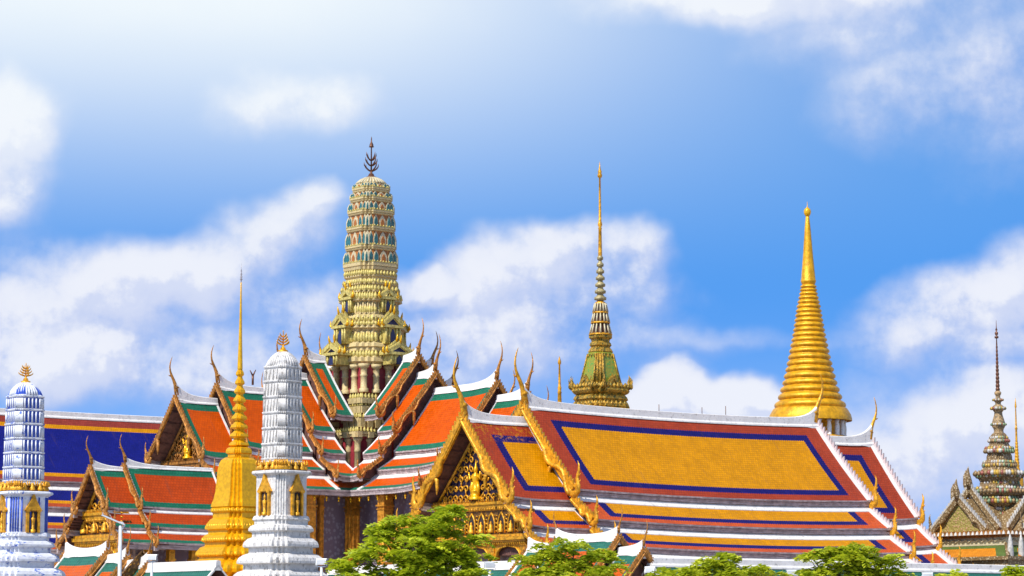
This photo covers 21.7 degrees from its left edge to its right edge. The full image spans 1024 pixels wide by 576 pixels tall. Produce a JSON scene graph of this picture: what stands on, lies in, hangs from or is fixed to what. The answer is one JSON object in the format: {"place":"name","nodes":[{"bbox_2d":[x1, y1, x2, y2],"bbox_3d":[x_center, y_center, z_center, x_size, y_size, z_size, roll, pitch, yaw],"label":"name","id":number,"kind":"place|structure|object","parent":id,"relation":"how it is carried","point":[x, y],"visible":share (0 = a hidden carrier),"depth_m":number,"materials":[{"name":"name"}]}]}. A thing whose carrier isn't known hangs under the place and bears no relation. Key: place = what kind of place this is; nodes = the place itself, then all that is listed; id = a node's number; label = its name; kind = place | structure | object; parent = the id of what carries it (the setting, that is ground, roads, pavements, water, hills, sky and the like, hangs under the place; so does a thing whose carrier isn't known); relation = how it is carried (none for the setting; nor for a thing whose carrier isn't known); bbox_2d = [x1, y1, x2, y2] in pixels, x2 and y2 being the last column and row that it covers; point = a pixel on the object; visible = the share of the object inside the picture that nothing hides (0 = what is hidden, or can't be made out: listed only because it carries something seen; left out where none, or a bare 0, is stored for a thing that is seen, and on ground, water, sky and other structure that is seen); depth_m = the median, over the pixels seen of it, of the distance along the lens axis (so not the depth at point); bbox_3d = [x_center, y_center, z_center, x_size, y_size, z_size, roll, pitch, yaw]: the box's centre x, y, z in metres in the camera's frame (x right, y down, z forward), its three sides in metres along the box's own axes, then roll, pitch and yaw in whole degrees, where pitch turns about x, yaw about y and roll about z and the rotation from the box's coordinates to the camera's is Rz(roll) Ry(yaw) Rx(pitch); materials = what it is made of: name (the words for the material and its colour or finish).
{"place":"outdoors","nodes":[
{"label":"outdoors","id":0,"kind":"place"},
{"bbox_2d":[0,408,163,557],"bbox_3d":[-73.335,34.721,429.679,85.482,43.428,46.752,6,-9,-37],"label":"blue roofed hall","id":1,"kind":"structure","parent":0,"point":[66,454],"depth_m":428.53,"materials":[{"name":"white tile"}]},
{"bbox_2d":[55,434,215,562],"bbox_3d":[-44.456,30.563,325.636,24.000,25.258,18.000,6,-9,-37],"label":"pavilion","id":2,"kind":"structure","parent":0,"point":[169,508],"depth_m":322.87,"materials":[{"name":"orange tile"}]},
{"bbox_2d":[0,0,1023,529],"label":"sky","id":3,"kind":"structure","parent":0,"point":[153,152],"materials":[{"name":"blue"}]},
{"bbox_2d":[928,324,1023,564],"bbox_3d":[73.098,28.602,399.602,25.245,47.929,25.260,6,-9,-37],"label":"porcelain pavilion","id":4,"kind":"structure","parent":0,"point":[983,523],"depth_m":394.19,"materials":[{"name":"tile"}]},
{"label":"ground","id":5,"kind":"structure","parent":0,"visible":0},
{"bbox_2d":[0,364,65,575],"bbox_3d":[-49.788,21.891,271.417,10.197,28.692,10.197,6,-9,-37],"label":"blue prang","id":6,"kind":"structure","parent":5,"relation":"on","point":[26,545],"depth_m":269.99,"materials":[{"name":"ceramic"}]},
{"bbox_2d":[54,521,153,575],"bbox_3d":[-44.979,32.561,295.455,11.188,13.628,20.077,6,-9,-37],"label":"gatehouse","id":7,"kind":"object","parent":5,"relation":"on","point":[101,560],"visible":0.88,"depth_m":295.20,"materials":[{"name":"white paint"}]},
{"bbox_2d":[101,514,124,575],"bbox_3d":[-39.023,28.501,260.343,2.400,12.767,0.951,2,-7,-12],"label":"street lamp","id":8,"kind":"object","parent":5,"relation":"on","point":[121,528],"visible":1,"depth_m":260.75,"materials":[{"name":"metal"}]},
{"bbox_2d":[146,554,157,575],"bbox_3d":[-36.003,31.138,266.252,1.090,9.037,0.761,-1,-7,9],"label":"floodlight","id":9,"kind":"object","parent":5,"relation":"on","point":[151,556],"visible":1,"depth_m":266.51,"materials":[{"name":"paint"}]},
{"bbox_2d":[143,560,226,575],"bbox_3d":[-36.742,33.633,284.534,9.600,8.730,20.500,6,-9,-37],"label":"gallery","id":10,"kind":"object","parent":5,"relation":"on","point":[201,568],"visible":0.79,"depth_m":280.92,"materials":[{"name":"white paint"}]},
{"bbox_2d":[195,267,256,575],"bbox_3d":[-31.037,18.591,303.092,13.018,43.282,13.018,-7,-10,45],"label":"gold chedi","id":11,"kind":"structure","parent":5,"relation":"on","point":[230,522],"depth_m":300.38,"materials":[{"name":"metal"}]},
{"bbox_2d":[233,330,326,575],"bbox_3d":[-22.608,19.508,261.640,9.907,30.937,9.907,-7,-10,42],"label":"white prang","id":12,"kind":"structure","parent":5,"relation":"on","point":[280,542],"depth_m":260.01,"materials":[{"name":"paint"}]},
{"bbox_2d":[316,558,327,575],"bbox_3d":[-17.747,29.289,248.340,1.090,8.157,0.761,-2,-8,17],"label":"floodlight","id":13,"kind":"object","parent":5,"relation":"on","point":[320,561],"visible":0.87,"depth_m":248.56,"materials":[{"name":"paint"}]},
{"bbox_2d":[144,137,548,574],"bbox_3d":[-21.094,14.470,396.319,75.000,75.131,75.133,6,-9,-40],"label":"cruciform temple","id":14,"kind":"structure","parent":5,"relation":"on","point":[380,405],"depth_m":381.34,"materials":[{"name":"orange tile"}]},
{"bbox_2d":[324,504,498,575],"bbox_3d":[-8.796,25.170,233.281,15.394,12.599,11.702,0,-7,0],"label":"tree","id":15,"kind":"object","parent":5,"relation":"on","point":[421,551],"visible":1,"depth_m":232.82,"materials":[{"name":"green plant"}]},
{"bbox_2d":[327,561,514,575],"bbox_3d":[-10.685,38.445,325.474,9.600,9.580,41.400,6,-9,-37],"label":"gallery","id":16,"kind":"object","parent":5,"relation":"on","point":[501,568],"visible":0.2,"depth_m":313.98,"materials":[{"name":"white paint"}]},
{"bbox_2d":[483,562,494,575],"bbox_3d":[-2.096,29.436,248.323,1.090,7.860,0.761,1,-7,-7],"label":"floodlight","id":17,"kind":"object","parent":5,"relation":"on","point":[489,564],"visible":0.81,"depth_m":248.51,"materials":[{"name":"paint"}]},
{"bbox_2d":[557,356,561,401],"bbox_3d":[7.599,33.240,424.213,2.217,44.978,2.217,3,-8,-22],"label":"gold pinnacle","id":18,"kind":"object","parent":5,"relation":"on","point":[559,392],"visible":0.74,"depth_m":426.36,"materials":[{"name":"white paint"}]},
{"bbox_2d":[507,536,632,575],"bbox_3d":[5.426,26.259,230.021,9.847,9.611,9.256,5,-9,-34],"label":"tree","id":19,"kind":"object","parent":5,"relation":"on","point":[548,555],"visible":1,"depth_m":230.05,"materials":[{"name":"green plant"}]},
{"bbox_2d":[505,507,655,575],"bbox_3d":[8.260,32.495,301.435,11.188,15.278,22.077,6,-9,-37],"label":"gatehouse","id":20,"kind":"object","parent":5,"relation":"on","point":[637,557],"visible":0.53,"depth_m":297.30,"materials":[{"name":"white paint"}]},
{"bbox_2d":[568,162,632,408],"bbox_3d":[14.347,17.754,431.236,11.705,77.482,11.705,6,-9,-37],"label":"mondop spire","id":21,"kind":"structure","parent":5,"relation":"on","point":[600,383],"depth_m":430.39,"materials":[{"name":"gold metal"}]},
{"bbox_2d":[644,566,655,572],"bbox_3d":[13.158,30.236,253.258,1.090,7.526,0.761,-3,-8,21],"label":"floodlight","id":22,"kind":"object","parent":5,"relation":"on","point":[649,569],"visible":0.68,"depth_m":253.43,"materials":[{"name":"paint"}]},
{"bbox_2d":[381,349,961,563],"bbox_3d":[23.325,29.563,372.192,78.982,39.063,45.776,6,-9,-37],"label":"ordination hall","id":23,"kind":"structure","parent":5,"relation":"on","point":[691,485],"depth_m":360.32,"materials":[{"name":"tile"}]},
{"bbox_2d":[645,552,790,575],"bbox_3d":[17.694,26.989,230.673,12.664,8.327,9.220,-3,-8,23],"label":"tree","id":24,"kind":"object","parent":5,"relation":"on","point":[722,563],"visible":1,"depth_m":230.23,"materials":[{"name":"green plant"}]},
{"bbox_2d":[786,570,797,575],"bbox_3d":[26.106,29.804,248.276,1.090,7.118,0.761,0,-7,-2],"label":"floodlight","id":25,"kind":"object","parent":5,"relation":"on","point":[789,572],"visible":0.55,"depth_m":248.43,"materials":[{"name":"paint"}]},
{"bbox_2d":[769,203,851,435],"bbox_3d":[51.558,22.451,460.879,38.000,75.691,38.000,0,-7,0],"label":"ringed chedi","id":26,"kind":"structure","parent":5,"relation":"on","point":[809,362],"depth_m":459.01,"materials":[{"name":"metal"}]},
{"bbox_2d":[642,557,1023,575],"bbox_3d":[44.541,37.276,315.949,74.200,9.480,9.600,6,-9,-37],"label":"gallery","id":27,"kind":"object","parent":5,"relation":"on","point":[916,569],"visible":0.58,"depth_m":309.52,"materials":[{"name":"white paint"}]},
{"bbox_2d":[791,542,915,575],"bbox_3d":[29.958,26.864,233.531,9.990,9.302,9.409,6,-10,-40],"label":"tree","id":28,"kind":"object","parent":5,"relation":"on","point":[854,558],"visible":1,"depth_m":233.02,"materials":[{"name":"green plant"}]},
{"bbox_2d":[922,572,932,575],"bbox_3d":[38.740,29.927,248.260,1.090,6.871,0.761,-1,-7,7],"label":"floodlight","id":29,"kind":"object","parent":5,"relation":"on","point":[927,573],"visible":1,"depth_m":248.45,"materials":[{"name":"paint"}]},
{"bbox_2d":[929,569,967,575],"bbox_3d":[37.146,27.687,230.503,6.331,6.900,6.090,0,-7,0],"label":"tree","id":30,"kind":"object","parent":5,"relation":"on","point":[953,572],"visible":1,"depth_m":230.78,"materials":[{"name":"green plant"}]},
{"bbox_2d":[998,565,1023,575],"bbox_3d":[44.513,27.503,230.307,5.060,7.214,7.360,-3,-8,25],"label":"tree","id":31,"kind":"object","parent":5,"relation":"on","point":[1008,570],"visible":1,"depth_m":230.28,"materials":[{"name":"green plant"}]},
{"bbox_2d":[1015,398,1023,485],"bbox_3d":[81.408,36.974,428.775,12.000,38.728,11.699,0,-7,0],"label":"slim gold chedi","id":32,"kind":"structure","parent":5,"relation":"on","point":[1017,458],"depth_m":430.01,"materials":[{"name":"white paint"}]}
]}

